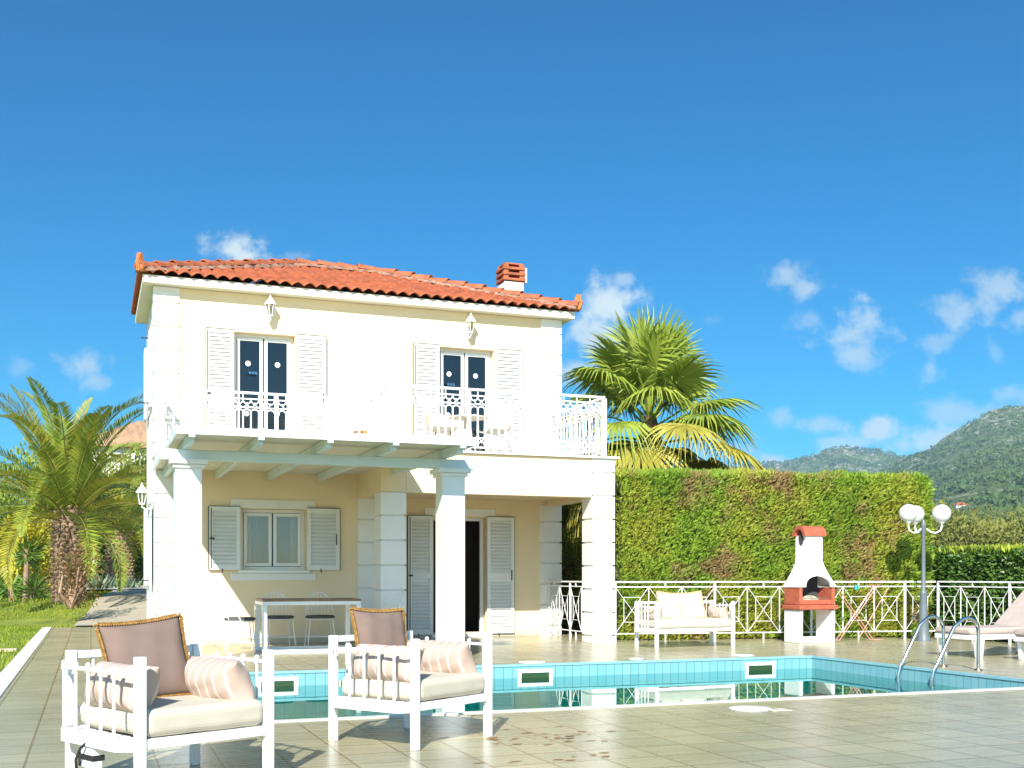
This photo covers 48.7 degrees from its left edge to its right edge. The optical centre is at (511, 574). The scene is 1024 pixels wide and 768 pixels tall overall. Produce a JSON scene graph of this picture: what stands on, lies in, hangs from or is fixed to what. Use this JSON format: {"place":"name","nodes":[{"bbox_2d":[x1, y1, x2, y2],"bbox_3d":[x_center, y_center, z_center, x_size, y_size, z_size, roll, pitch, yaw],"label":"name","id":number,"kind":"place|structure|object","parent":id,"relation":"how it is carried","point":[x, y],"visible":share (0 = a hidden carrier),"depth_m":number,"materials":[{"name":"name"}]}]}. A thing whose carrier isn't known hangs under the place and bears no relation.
{"place":"outdoors","nodes":[
{"label":"outdoors","id":0,"kind":"place"},
{"bbox_2d":[0,648,16,651],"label":"stone block","id":1,"kind":"structure","parent":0,"point":[9,649],"depth_m":16.53,"materials":[{"name":"beige stone"}]},
{"bbox_2d":[0,593,49,670],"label":"grass","id":2,"kind":"structure","parent":0,"point":[33,632],"depth_m":20.70,"materials":[{"name":"green plant"}]},
{"bbox_2d":[0,590,110,630],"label":"path grass","id":3,"kind":"structure","parent":0,"point":[54,605],"depth_m":26.45,"materials":[{"name":"green plant"}]},
{"bbox_2d":[39,585,146,589],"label":"garden road","id":4,"kind":"structure","parent":0,"point":[143,587],"depth_m":35.24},
{"bbox_2d":[86,573,115,588],"bbox_3d":[-12.568,0.152,33.964,1.484,0.578,1.135,0,0,-40],"label":"agave","id":5,"kind":"object","parent":4,"relation":"on","point":[103,585],"visible":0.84,"depth_m":33.94,"materials":[{"name":"green plant"}]},
{"bbox_2d":[72,590,146,625],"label":"path","id":6,"kind":"structure","parent":0,"point":[119,606],"depth_m":26.53,"materials":[{"name":"concrete"}]},
{"bbox_2d":[353,430,366,433],"bbox_3d":[-2.483,-2.161,18.944,0.350,0.480,0.345,0,0,-20],"label":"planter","id":7,"kind":"object","parent":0,"point":[363,431],"visible":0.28,"depth_m":18.78,"materials":[{"name":"ceramic"}]},
{"bbox_2d":[0,577,1014,671],"bbox_3d":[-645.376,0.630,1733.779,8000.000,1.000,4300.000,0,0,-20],"label":"ground","id":8,"kind":"structure","parent":0,"point":[31,622],"depth_m":25.29,"materials":[{"name":"green plant"}]},
{"bbox_2d":[0,437,45,563],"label":"garden shrub","id":9,"kind":"object","parent":8,"relation":"on","point":[9,497],"visible":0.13,"depth_m":43.99,"materials":[{"name":"green plant"}]},
{"bbox_2d":[0,535,50,601],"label":"yucca","id":10,"kind":"object","parent":8,"relation":"on","point":[24,586],"visible":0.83,"depth_m":28.22,"materials":[{"name":"green plant"}]},
{"bbox_2d":[0,627,51,697],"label":"kerb","id":11,"kind":"structure","parent":8,"relation":"on","point":[10,671],"depth_m":14.33,"materials":[{"name":"white concrete"}]},
{"bbox_2d":[0,509,52,591],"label":"garden shrub","id":12,"kind":"object","parent":8,"relation":"on","point":[47,556],"visible":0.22,"depth_m":32.97,"materials":[{"name":"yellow plant"}]},
{"bbox_2d":[2,484,97,585],"bbox_3d":[-14.826,-1.311,36.073,3.021,3.830,2.736,0,0,24],"label":"garden shrub","id":13,"kind":"object","parent":8,"relation":"on","point":[45,562],"visible":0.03,"depth_m":35.88,"materials":[{"name":"green plant"}]},
{"bbox_2d":[0,447,112,581],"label":"garden shrub","id":14,"kind":"object","parent":8,"relation":"on","point":[27,453],"visible":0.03,"depth_m":51.59,"materials":[{"name":"green plant"}]},
{"bbox_2d":[0,376,146,603],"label":"date palm","id":15,"kind":"object","parent":8,"relation":"on","point":[72,488],"visible":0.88,"depth_m":27.26,"materials":[{"name":"green plant"}]},
{"bbox_2d":[42,541,104,608],"bbox_3d":[-9.446,0.009,24.548,1.113,1.481,1.091,0,0,14],"label":"rose bush","id":16,"kind":"object","parent":8,"relation":"on","point":[72,601],"visible":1,"depth_m":24.46,"materials":[{"name":"green plant"}]},
{"bbox_2d":[32,464,146,583],"bbox_3d":[-13.715,-1.610,40.019,6.317,4.397,6.461,0,0,-3],"label":"date palm","id":17,"kind":"object","parent":8,"relation":"on","point":[109,569],"visible":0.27,"depth_m":39.59,"materials":[{"name":"green plant"}]},
{"bbox_2d":[86,486,118,583],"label":"garden shrub","id":18,"kind":"object","parent":8,"relation":"on","point":[103,564],"visible":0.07,"depth_m":45.50,"materials":[{"name":"green plant"}]},
{"bbox_2d":[90,442,146,580],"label":"garden shrub","id":19,"kind":"object","parent":8,"relation":"on","point":[137,456],"visible":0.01,"depth_m":55.92,"materials":[{"name":"green plant"}]},
{"bbox_2d":[92,421,146,579],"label":"neighbour house","id":20,"kind":"structure","parent":8,"relation":"on","point":[136,431],"depth_m":57.73,"materials":[{"name":"paint"}]},
{"bbox_2d":[103,482,146,583],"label":"garden shrub","id":21,"kind":"object","parent":8,"relation":"on","point":[138,568],"visible":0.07,"depth_m":43.72,"materials":[{"name":"green plant"}]},
{"bbox_2d":[106,574,146,589],"bbox_3d":[-12.212,0.175,36.028,1.580,0.584,0.952,0,0,-20],"label":"agave","id":22,"kind":"object","parent":8,"relation":"on","point":[131,583],"visible":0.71,"depth_m":35.97,"materials":[{"name":"green plant"}]},
{"bbox_2d":[0,627,1023,767],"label":"pool deck","id":23,"kind":"structure","parent":8,"relation":"on","point":[976,729],"depth_m":8.16,"materials":[{"name":"tile"}]},
{"bbox_2d":[74,743,104,767],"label":"lantern","id":24,"kind":"object","parent":23,"relation":"on","point":[87,757],"visible":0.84,"depth_m":5.72,"materials":[{"name":"plastic"}]},
{"bbox_2d":[61,644,274,767],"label":"armchair","id":25,"kind":"object","parent":23,"relation":"on","point":[193,722],"visible":0.93,"depth_m":5.80,"materials":[{"name":"white wood"}]},
{"bbox_2d":[84,661,159,712],"bbox_3d":[-2.006,0.575,5.811,0.572,0.253,0.242,0,-24,44],"label":"bolster","id":26,"kind":"object","parent":25,"relation":"on","point":[124,693],"visible":0.66,"depth_m":5.66,"materials":[{"name":"fabric"}]},
{"bbox_2d":[93,612,191,697],"bbox_3d":[-1.986,0.465,6.165,0.498,0.498,0.158,-7,-16,-36],"label":"throw pillow","id":27,"kind":"object","parent":25,"relation":"on","point":[160,642],"visible":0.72,"depth_m":6.14,"materials":[{"name":"beige fabric"}]},
{"bbox_2d":[184,656,254,698],"bbox_3d":[-1.630,0.575,6.206,0.592,0.253,0.242,0,26,44],"label":"bolster","id":28,"kind":"object","parent":25,"relation":"on","point":[215,677],"visible":0.81,"depth_m":6.04,"materials":[{"name":"fabric"}]},
{"bbox_2d":[217,593,256,651],"bbox_3d":[-3.990,0.676,16.356,0.551,0.850,0.448,0,0,-20],"label":"dining chair","id":29,"kind":"object","parent":23,"relation":"on","point":[236,619],"visible":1,"depth_m":16.24,"materials":[{"name":"white metal"}]},
{"bbox_2d":[265,591,295,646],"bbox_3d":[-3.536,0.676,17.115,0.448,0.850,0.551,0,0,-24],"label":"dining chair","id":30,"kind":"object","parent":23,"relation":"on","point":[280,617],"visible":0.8,"depth_m":17.00,"materials":[{"name":"white metal"}]},
{"bbox_2d":[254,598,360,652],"bbox_3d":[-2.974,0.722,16.446,1.410,0.757,0.800,0,0,-20],"label":"dining table","id":31,"kind":"object","parent":23,"relation":"on","point":[265,602],"visible":0.82,"depth_m":16.21,"materials":[{"name":"white wood"}]},
{"bbox_2d":[153,425,478,655],"bbox_3d":[-2.905,-0.300,15.771,4.037,2.800,5.007,0,0,-20],"label":"pergola","id":32,"kind":"object","parent":23,"relation":"on","point":[187,455],"visible":0.94,"depth_m":14.18,"materials":[{"name":"white paint"}]},
{"bbox_2d":[304,591,334,645],"bbox_3d":[-2.938,0.676,17.274,0.448,0.850,0.551,0,0,-17],"label":"dining chair","id":33,"kind":"object","parent":23,"relation":"on","point":[319,617],"visible":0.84,"depth_m":17.18,"materials":[{"name":"white metal"}]},
{"bbox_2d":[131,252,618,644],"bbox_3d":[-3.021,-2.499,21.026,7.740,7.198,8.288,0,0,-20],"label":"villa","id":34,"kind":"object","parent":23,"relation":"on","point":[338,347],"visible":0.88,"depth_m":18.70,"materials":[{"name":"paint"}]},
{"bbox_2d":[136,483,152,509],"bbox_3d":[-5.988,-1.281,18.418,0.269,0.449,0.196,0,0,-20],"label":"wall lantern","id":35,"kind":"object","parent":34,"relation":"attached to","point":[141,489],"depth_m":18.38,"materials":[{"name":"white metal"}]},
{"bbox_2d":[141,503,151,585],"bbox_3d":[-6.344,-0.500,19.556,0.200,1.360,2.080,0,0,-20],"label":"side window","id":36,"kind":"structure","parent":34,"relation":"in","point":[144,580],"depth_m":18.72,"materials":[{"name":"white paint"}]},
{"bbox_2d":[141,330,151,422],"bbox_3d":[-6.306,-3.400,19.569,0.181,1.260,2.079,0,0,-17],"label":"side window","id":37,"kind":"structure","parent":34,"relation":"in","point":[149,337],"depth_m":18.79,"materials":[{"name":"white paint"}]},
{"bbox_2d":[205,327,326,431],"bbox_3d":[-4.114,-2.966,18.913,2.003,2.158,0.319,0,0,-20],"label":"door","id":38,"kind":"structure","parent":34,"relation":"in","point":[222,345],"depth_m":18.97,"materials":[{"name":"white paint"}]},
{"bbox_2d":[264,294,275,322],"bbox_3d":[-4.008,-4.415,18.741,0.196,0.449,0.269,0,0,-20],"label":"wall lantern","id":39,"kind":"object","parent":34,"relation":"attached to","point":[270,301],"depth_m":18.69,"materials":[{"name":"white metal"}]},
{"bbox_2d":[208,499,339,580],"bbox_3d":[-3.836,-0.556,18.229,2.088,1.288,0.442,0,0,-20],"label":"window","id":40,"kind":"structure","parent":34,"relation":"in","point":[272,541],"depth_m":18.26,"materials":[{"name":"white paint"}]},
{"bbox_2d":[421,402,457,436],"bbox_3d":[-1.200,-2.346,18.440,0.547,0.871,0.462,0,0,-20],"label":"balcony chair","id":41,"kind":"object","parent":34,"relation":"on","point":[427,419],"visible":0.69,"depth_m":18.29,"materials":[{"name":"plastic"}]},
{"bbox_2d":[439,414,472,437],"bbox_3d":[-0.976,-2.346,19.369,0.462,0.871,0.547,0,0,-30],"label":"balcony chair","id":42,"kind":"object","parent":34,"relation":"on","point":[448,421],"visible":0.28,"depth_m":19.56,"materials":[{"name":"plastic"}]},
{"bbox_2d":[407,508,514,637],"bbox_3d":[-0.921,-0.039,20.102,1.992,2.275,0.319,0,0,-20],"label":"door","id":43,"kind":"structure","parent":34,"relation":"in","point":[500,530],"depth_m":20.16,"materials":[{"name":"white paint"}]},
{"bbox_2d":[448,414,487,450],"bbox_3d":[-0.726,-2.257,18.669,0.660,0.702,0.660,0,0,-20],"label":"balcony table","id":44,"kind":"object","parent":34,"relation":"on","point":[464,417],"visible":0.61,"depth_m":18.61,"materials":[{"name":"plastic"}]},
{"bbox_2d":[413,343,522,452],"bbox_3d":[-0.798,-2.966,20.148,2.057,2.158,0.319,0,0,-20],"label":"door","id":45,"kind":"structure","parent":34,"relation":"in","point":[427,358],"depth_m":20.22,"materials":[{"name":"white paint"}]},
{"bbox_2d":[466,313,475,338],"bbox_3d":[-0.736,-4.396,19.959,0.196,0.449,0.269,0,0,-20],"label":"wall lantern","id":46,"kind":"object","parent":34,"relation":"attached to","point":[471,319],"depth_m":19.90,"materials":[{"name":"white metal"}]},
{"bbox_2d":[479,407,514,451],"bbox_3d":[-0.243,-2.346,18.697,0.547,0.871,0.462,0,0,-30],"label":"balcony chair","id":47,"kind":"object","parent":34,"relation":"on","point":[502,423],"visible":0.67,"depth_m":18.73,"materials":[{"name":"plastic"}]},
{"bbox_2d":[381,592,403,608],"bbox_3d":[-1.867,0.676,16.688,0.551,0.850,0.448,0,0,-32],"label":"dining chair","id":48,"kind":"object","parent":23,"relation":"on","point":[398,602],"visible":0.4,"depth_m":16.85,"materials":[{"name":"white metal"}]},
{"bbox_2d":[329,631,491,750],"bbox_3d":[-0.674,0.750,7.602,0.757,0.700,0.960,0,0,36],"label":"armchair","id":49,"kind":"object","parent":23,"relation":"on","point":[419,692],"visible":0.91,"depth_m":7.33,"materials":[{"name":"white wood"}]},
{"bbox_2d":[349,606,407,646],"bbox_3d":[-0.889,0.455,7.731,0.148,0.488,0.488,-20,-16,42],"label":"throw pillow","id":50,"kind":"object","parent":49,"relation":"on","point":[380,626],"visible":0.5,"depth_m":7.68,"materials":[{"name":"beige fabric"}]},
{"bbox_2d":[351,644,424,682],"bbox_3d":[-0.819,0.575,7.349,0.572,0.253,0.242,0,-24,36],"label":"bolster","id":51,"kind":"object","parent":49,"relation":"on","point":[402,667],"visible":0.66,"depth_m":7.23,"materials":[{"name":"fabric"}]},
{"bbox_2d":[406,640,477,672],"bbox_3d":[-0.502,0.575,7.792,0.592,0.253,0.242,0,26,36],"label":"bolster","id":52,"kind":"object","parent":49,"relation":"on","point":[448,656],"visible":0.63,"depth_m":7.64,"materials":[{"name":"fabric"}]},
{"bbox_2d":[519,661,544,662],"bbox_3d":[0.251,1.093,14.218,0.340,0.010,0.340,0,0,-20],"label":"skimmer lid","id":53,"kind":"object","parent":23,"relation":"on","point":[531,661],"visible":1,"depth_m":14.19,"materials":[{"name":"white plastic"}]},
{"bbox_2d":[441,726,636,762],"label":"dried mud","id":54,"kind":"structure","parent":23,"relation":"on","point":[549,744],"depth_m":7.45,"materials":[{"name":"brown soil"}]},
{"bbox_2d":[548,581,584,638],"bbox_3d":[1.012,0.601,19.642,0.038,0.998,1.960,0,0,-20],"label":"porch railing","id":55,"kind":"object","parent":23,"relation":"on","point":[569,622],"visible":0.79,"depth_m":19.83,"materials":[{"name":"white metal"}]},
{"bbox_2d":[249,655,1023,722],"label":"pool","id":56,"kind":"structure","parent":23,"relation":"in","point":[976,682],"depth_m":13.83,"materials":[{"name":"tile"}]},
{"bbox_2d":[258,677,298,686],"bbox_3d":[-2.660,1.262,12.838,0.470,0.205,0.018,0,0,-20],"label":"pool skimmer","id":57,"kind":"object","parent":56,"relation":"attached to","point":[286,681],"visible":0.3,"depth_m":12.86,"materials":[{"name":"white plastic"}]},
{"bbox_2d":[517,669,552,677],"bbox_3d":[0.287,1.262,13.935,0.470,0.205,0.018,0,0,-20],"label":"pool skimmer","id":58,"kind":"object","parent":56,"relation":"attached to","point":[531,673],"visible":0.61,"depth_m":13.93,"materials":[{"name":"white plastic"}]},
{"bbox_2d":[254,668,968,719],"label":"water","id":59,"kind":"structure","parent":56,"relation":"in","point":[301,702],"depth_m":12.49,"materials":[{"name":"teal liquid"}]},
{"bbox_2d":[745,662,775,670],"bbox_3d":[3.308,1.262,15.059,0.470,0.205,0.018,0,0,-20],"label":"pool skimmer","id":60,"kind":"object","parent":56,"relation":"attached to","point":[760,665],"visible":0.53,"depth_m":15.05,"materials":[{"name":"white plastic"}]},
{"bbox_2d":[634,600,734,648],"bbox_3d":[2.647,0.750,17.311,1.580,0.700,0.607,0,0,-25],"label":"bench","id":61,"kind":"object","parent":23,"relation":"on","point":[657,626],"visible":0.98,"depth_m":17.09,"materials":[{"name":"white wood"}]},
{"bbox_2d":[642,608,662,619],"bbox_3d":[2.114,0.590,17.035,0.195,0.202,0.458,11,-5,-25],"label":"bolster","id":62,"kind":"object","parent":61,"relation":"on","point":[651,613],"visible":0.77,"depth_m":16.91,"materials":[{"name":"fabric"}]},
{"bbox_2d":[656,591,680,618],"bbox_3d":[2.415,0.480,17.334,0.468,0.468,0.148,5,-19,-28],"label":"throw pillow","id":63,"kind":"object","parent":61,"relation":"on","point":[669,604],"visible":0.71,"depth_m":17.27,"materials":[{"name":"beige fabric"}]},
{"bbox_2d":[676,590,706,617],"bbox_3d":[2.781,0.480,17.496,0.468,0.468,0.148,-5,-14,-23],"label":"throw pillow","id":64,"kind":"object","parent":61,"relation":"on","point":[691,604],"visible":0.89,"depth_m":17.44,"materials":[{"name":"beige fabric"}]},
{"bbox_2d":[708,606,728,617],"bbox_3d":[3.198,0.590,17.550,0.195,0.202,0.458,-11,5,-25],"label":"bolster","id":65,"kind":"object","parent":61,"relation":"on","point":[717,612],"visible":0.9,"depth_m":17.42,"materials":[{"name":"fabric"}]},
{"bbox_2d":[731,654,753,655],"bbox_3d":[3.150,1.093,15.455,0.320,0.010,0.320,0,0,-20],"label":"skimmer lid","id":66,"kind":"object","parent":23,"relation":"on","point":[742,655],"visible":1,"depth_m":15.41,"materials":[{"name":"white plastic"}]},
{"bbox_2d":[560,464,935,639],"bbox_3d":[3.153,-0.413,23.717,6.092,3.044,10.154,0,0,-20],"label":"tall hedge","id":67,"kind":"object","parent":23,"relation":"on","point":[743,524],"visible":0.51,"depth_m":19.49,"materials":[{"name":"green plant"}]},
{"bbox_2d":[729,705,770,710],"bbox_3d":[1.954,1.093,9.284,0.340,0.010,0.340,0,0,-20],"label":"skimmer lid","id":68,"kind":"object","parent":23,"relation":"on","point":[749,708],"visible":1,"depth_m":9.22,"materials":[{"name":"white plastic"}]},
{"bbox_2d":[614,581,935,641],"bbox_3d":[4.477,0.601,18.965,5.710,0.998,0.038,0,0,-10],"label":"metal fence","id":69,"kind":"object","parent":23,"relation":"on","point":[811,631],"visible":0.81,"depth_m":18.92,"materials":[{"name":"white metal"}]},
{"bbox_2d":[768,708,791,711],"bbox_3d":[2.159,1.095,9.181,0.180,0.006,0.140,0,0,-20],"label":"square lid","id":70,"kind":"object","parent":23,"relation":"on","point":[778,709],"visible":1,"depth_m":9.18,"materials":[{"name":"beige plastic"}]},
{"bbox_2d":[782,526,837,642],"bbox_3d":[4.865,0.149,18.462,0.740,1.901,0.510,0,0,-20],"label":"barbecue","id":71,"kind":"object","parent":23,"relation":"on","point":[809,584],"visible":1,"depth_m":18.37,"materials":[{"name":"concrete"}]},
{"bbox_2d":[836,585,888,640],"bbox_3d":[5.826,0.629,18.800,0.987,0.918,0.178,0,0,-10],"label":"drying rack","id":72,"kind":"object","parent":23,"relation":"on","point":[856,587],"visible":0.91,"depth_m":18.80,"materials":[{"name":"white metal"}]},
{"bbox_2d":[899,504,950,640],"bbox_3d":[6.871,-0.037,18.804,0.735,2.275,0.723,0,0,34],"label":"lamp post","id":73,"kind":"object","parent":23,"relation":"on","point":[915,514],"visible":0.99,"depth_m":18.79,"materials":[{"name":"grey metal"}]},
{"bbox_2d":[897,615,982,686],"bbox_3d":[4.986,1.288,13.214,0.745,1.624,0.678,0,0,-20],"label":"pool ladder","id":74,"kind":"object","parent":23,"relation":"attached to","point":[944,645],"visible":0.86,"depth_m":13.05,"materials":[{"name":"silver metal"}]},
{"bbox_2d":[935,590,1023,657],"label":"sun lounger","id":75,"kind":"object","parent":23,"relation":"on","point":[1009,621],"visible":0.69,"depth_m":15.24,"materials":[{"name":"white plastic"}]},
{"bbox_2d":[937,581,1023,643],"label":"metal fence","id":76,"kind":"object","parent":23,"relation":"on","point":[1009,587],"visible":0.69,"depth_m":18.63,"materials":[{"name":"white metal"}]},
{"bbox_2d":[1013,629,1023,659],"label":"sun lounger","id":77,"kind":"object","parent":23,"relation":"on","point":[1018,637],"visible":1,"depth_m":14.62,"materials":[{"name":"white plastic"}]},
{"bbox_2d":[560,301,763,573],"bbox_3d":[2.780,-1.932,22.753,4.918,7.190,5.052,0,0,-20],"label":"fan palm","id":78,"kind":"object","parent":8,"relation":"on","point":[651,364],"visible":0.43,"depth_m":22.14,"materials":[{"name":"green plant"}]},
{"bbox_2d":[927,542,1023,641],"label":"hedge","id":79,"kind":"object","parent":8,"relation":"on","point":[992,562],"visible":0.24,"depth_m":19.43,"materials":[{"name":"green plant"}]},
{"bbox_2d":[0,0,1023,503],"label":"sky","id":80,"kind":"structure","parent":0,"point":[831,192],"materials":[{"name":"blue"}]},
{"bbox_2d":[668,447,901,482],"bbox_3d":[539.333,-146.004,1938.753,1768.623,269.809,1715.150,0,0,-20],"label":"hills","id":81,"kind":"structure","parent":0,"point":[803,467],"depth_m":2225.07,"materials":[{"name":"green plant"}]},
{"bbox_2d":[725,444,906,474],"bbox_3d":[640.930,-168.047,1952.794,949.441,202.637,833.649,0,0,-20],"label":"hill trees","id":82,"kind":"object","parent":81,"relation":"on","point":[827,458],"visible":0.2,"depth_m":2220.54,"materials":[{"name":"green plant"}]},
{"bbox_2d":[883,406,1023,512],"bbox_3d":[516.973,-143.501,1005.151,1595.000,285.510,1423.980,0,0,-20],"label":"hills","id":83,"kind":"structure","parent":0,"point":[954,497],"depth_m":1208.21,"materials":[{"name":"green plant"}]},
{"bbox_2d":[845,405,1023,519],"bbox_3d":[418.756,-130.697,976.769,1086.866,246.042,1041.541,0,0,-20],"label":"hillside trees","id":84,"kind":"object","parent":83,"relation":"on","point":[1015,490],"visible":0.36,"depth_m":948.71,"materials":[{"name":"green plant"}]},
{"bbox_2d":[953,502,967,508],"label":"hillside house","id":85,"kind":"structure","parent":83,"relation":"on","point":[956,505],"depth_m":557.75,"materials":[{"name":"ceramic"}]},
{"bbox_2d":[927,498,1023,559],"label":"scrub","id":86,"kind":"object","parent":83,"relation":"on","point":[958,529],"visible":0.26,"depth_m":77.45,"materials":[{"name":"green plant"}]}
]}

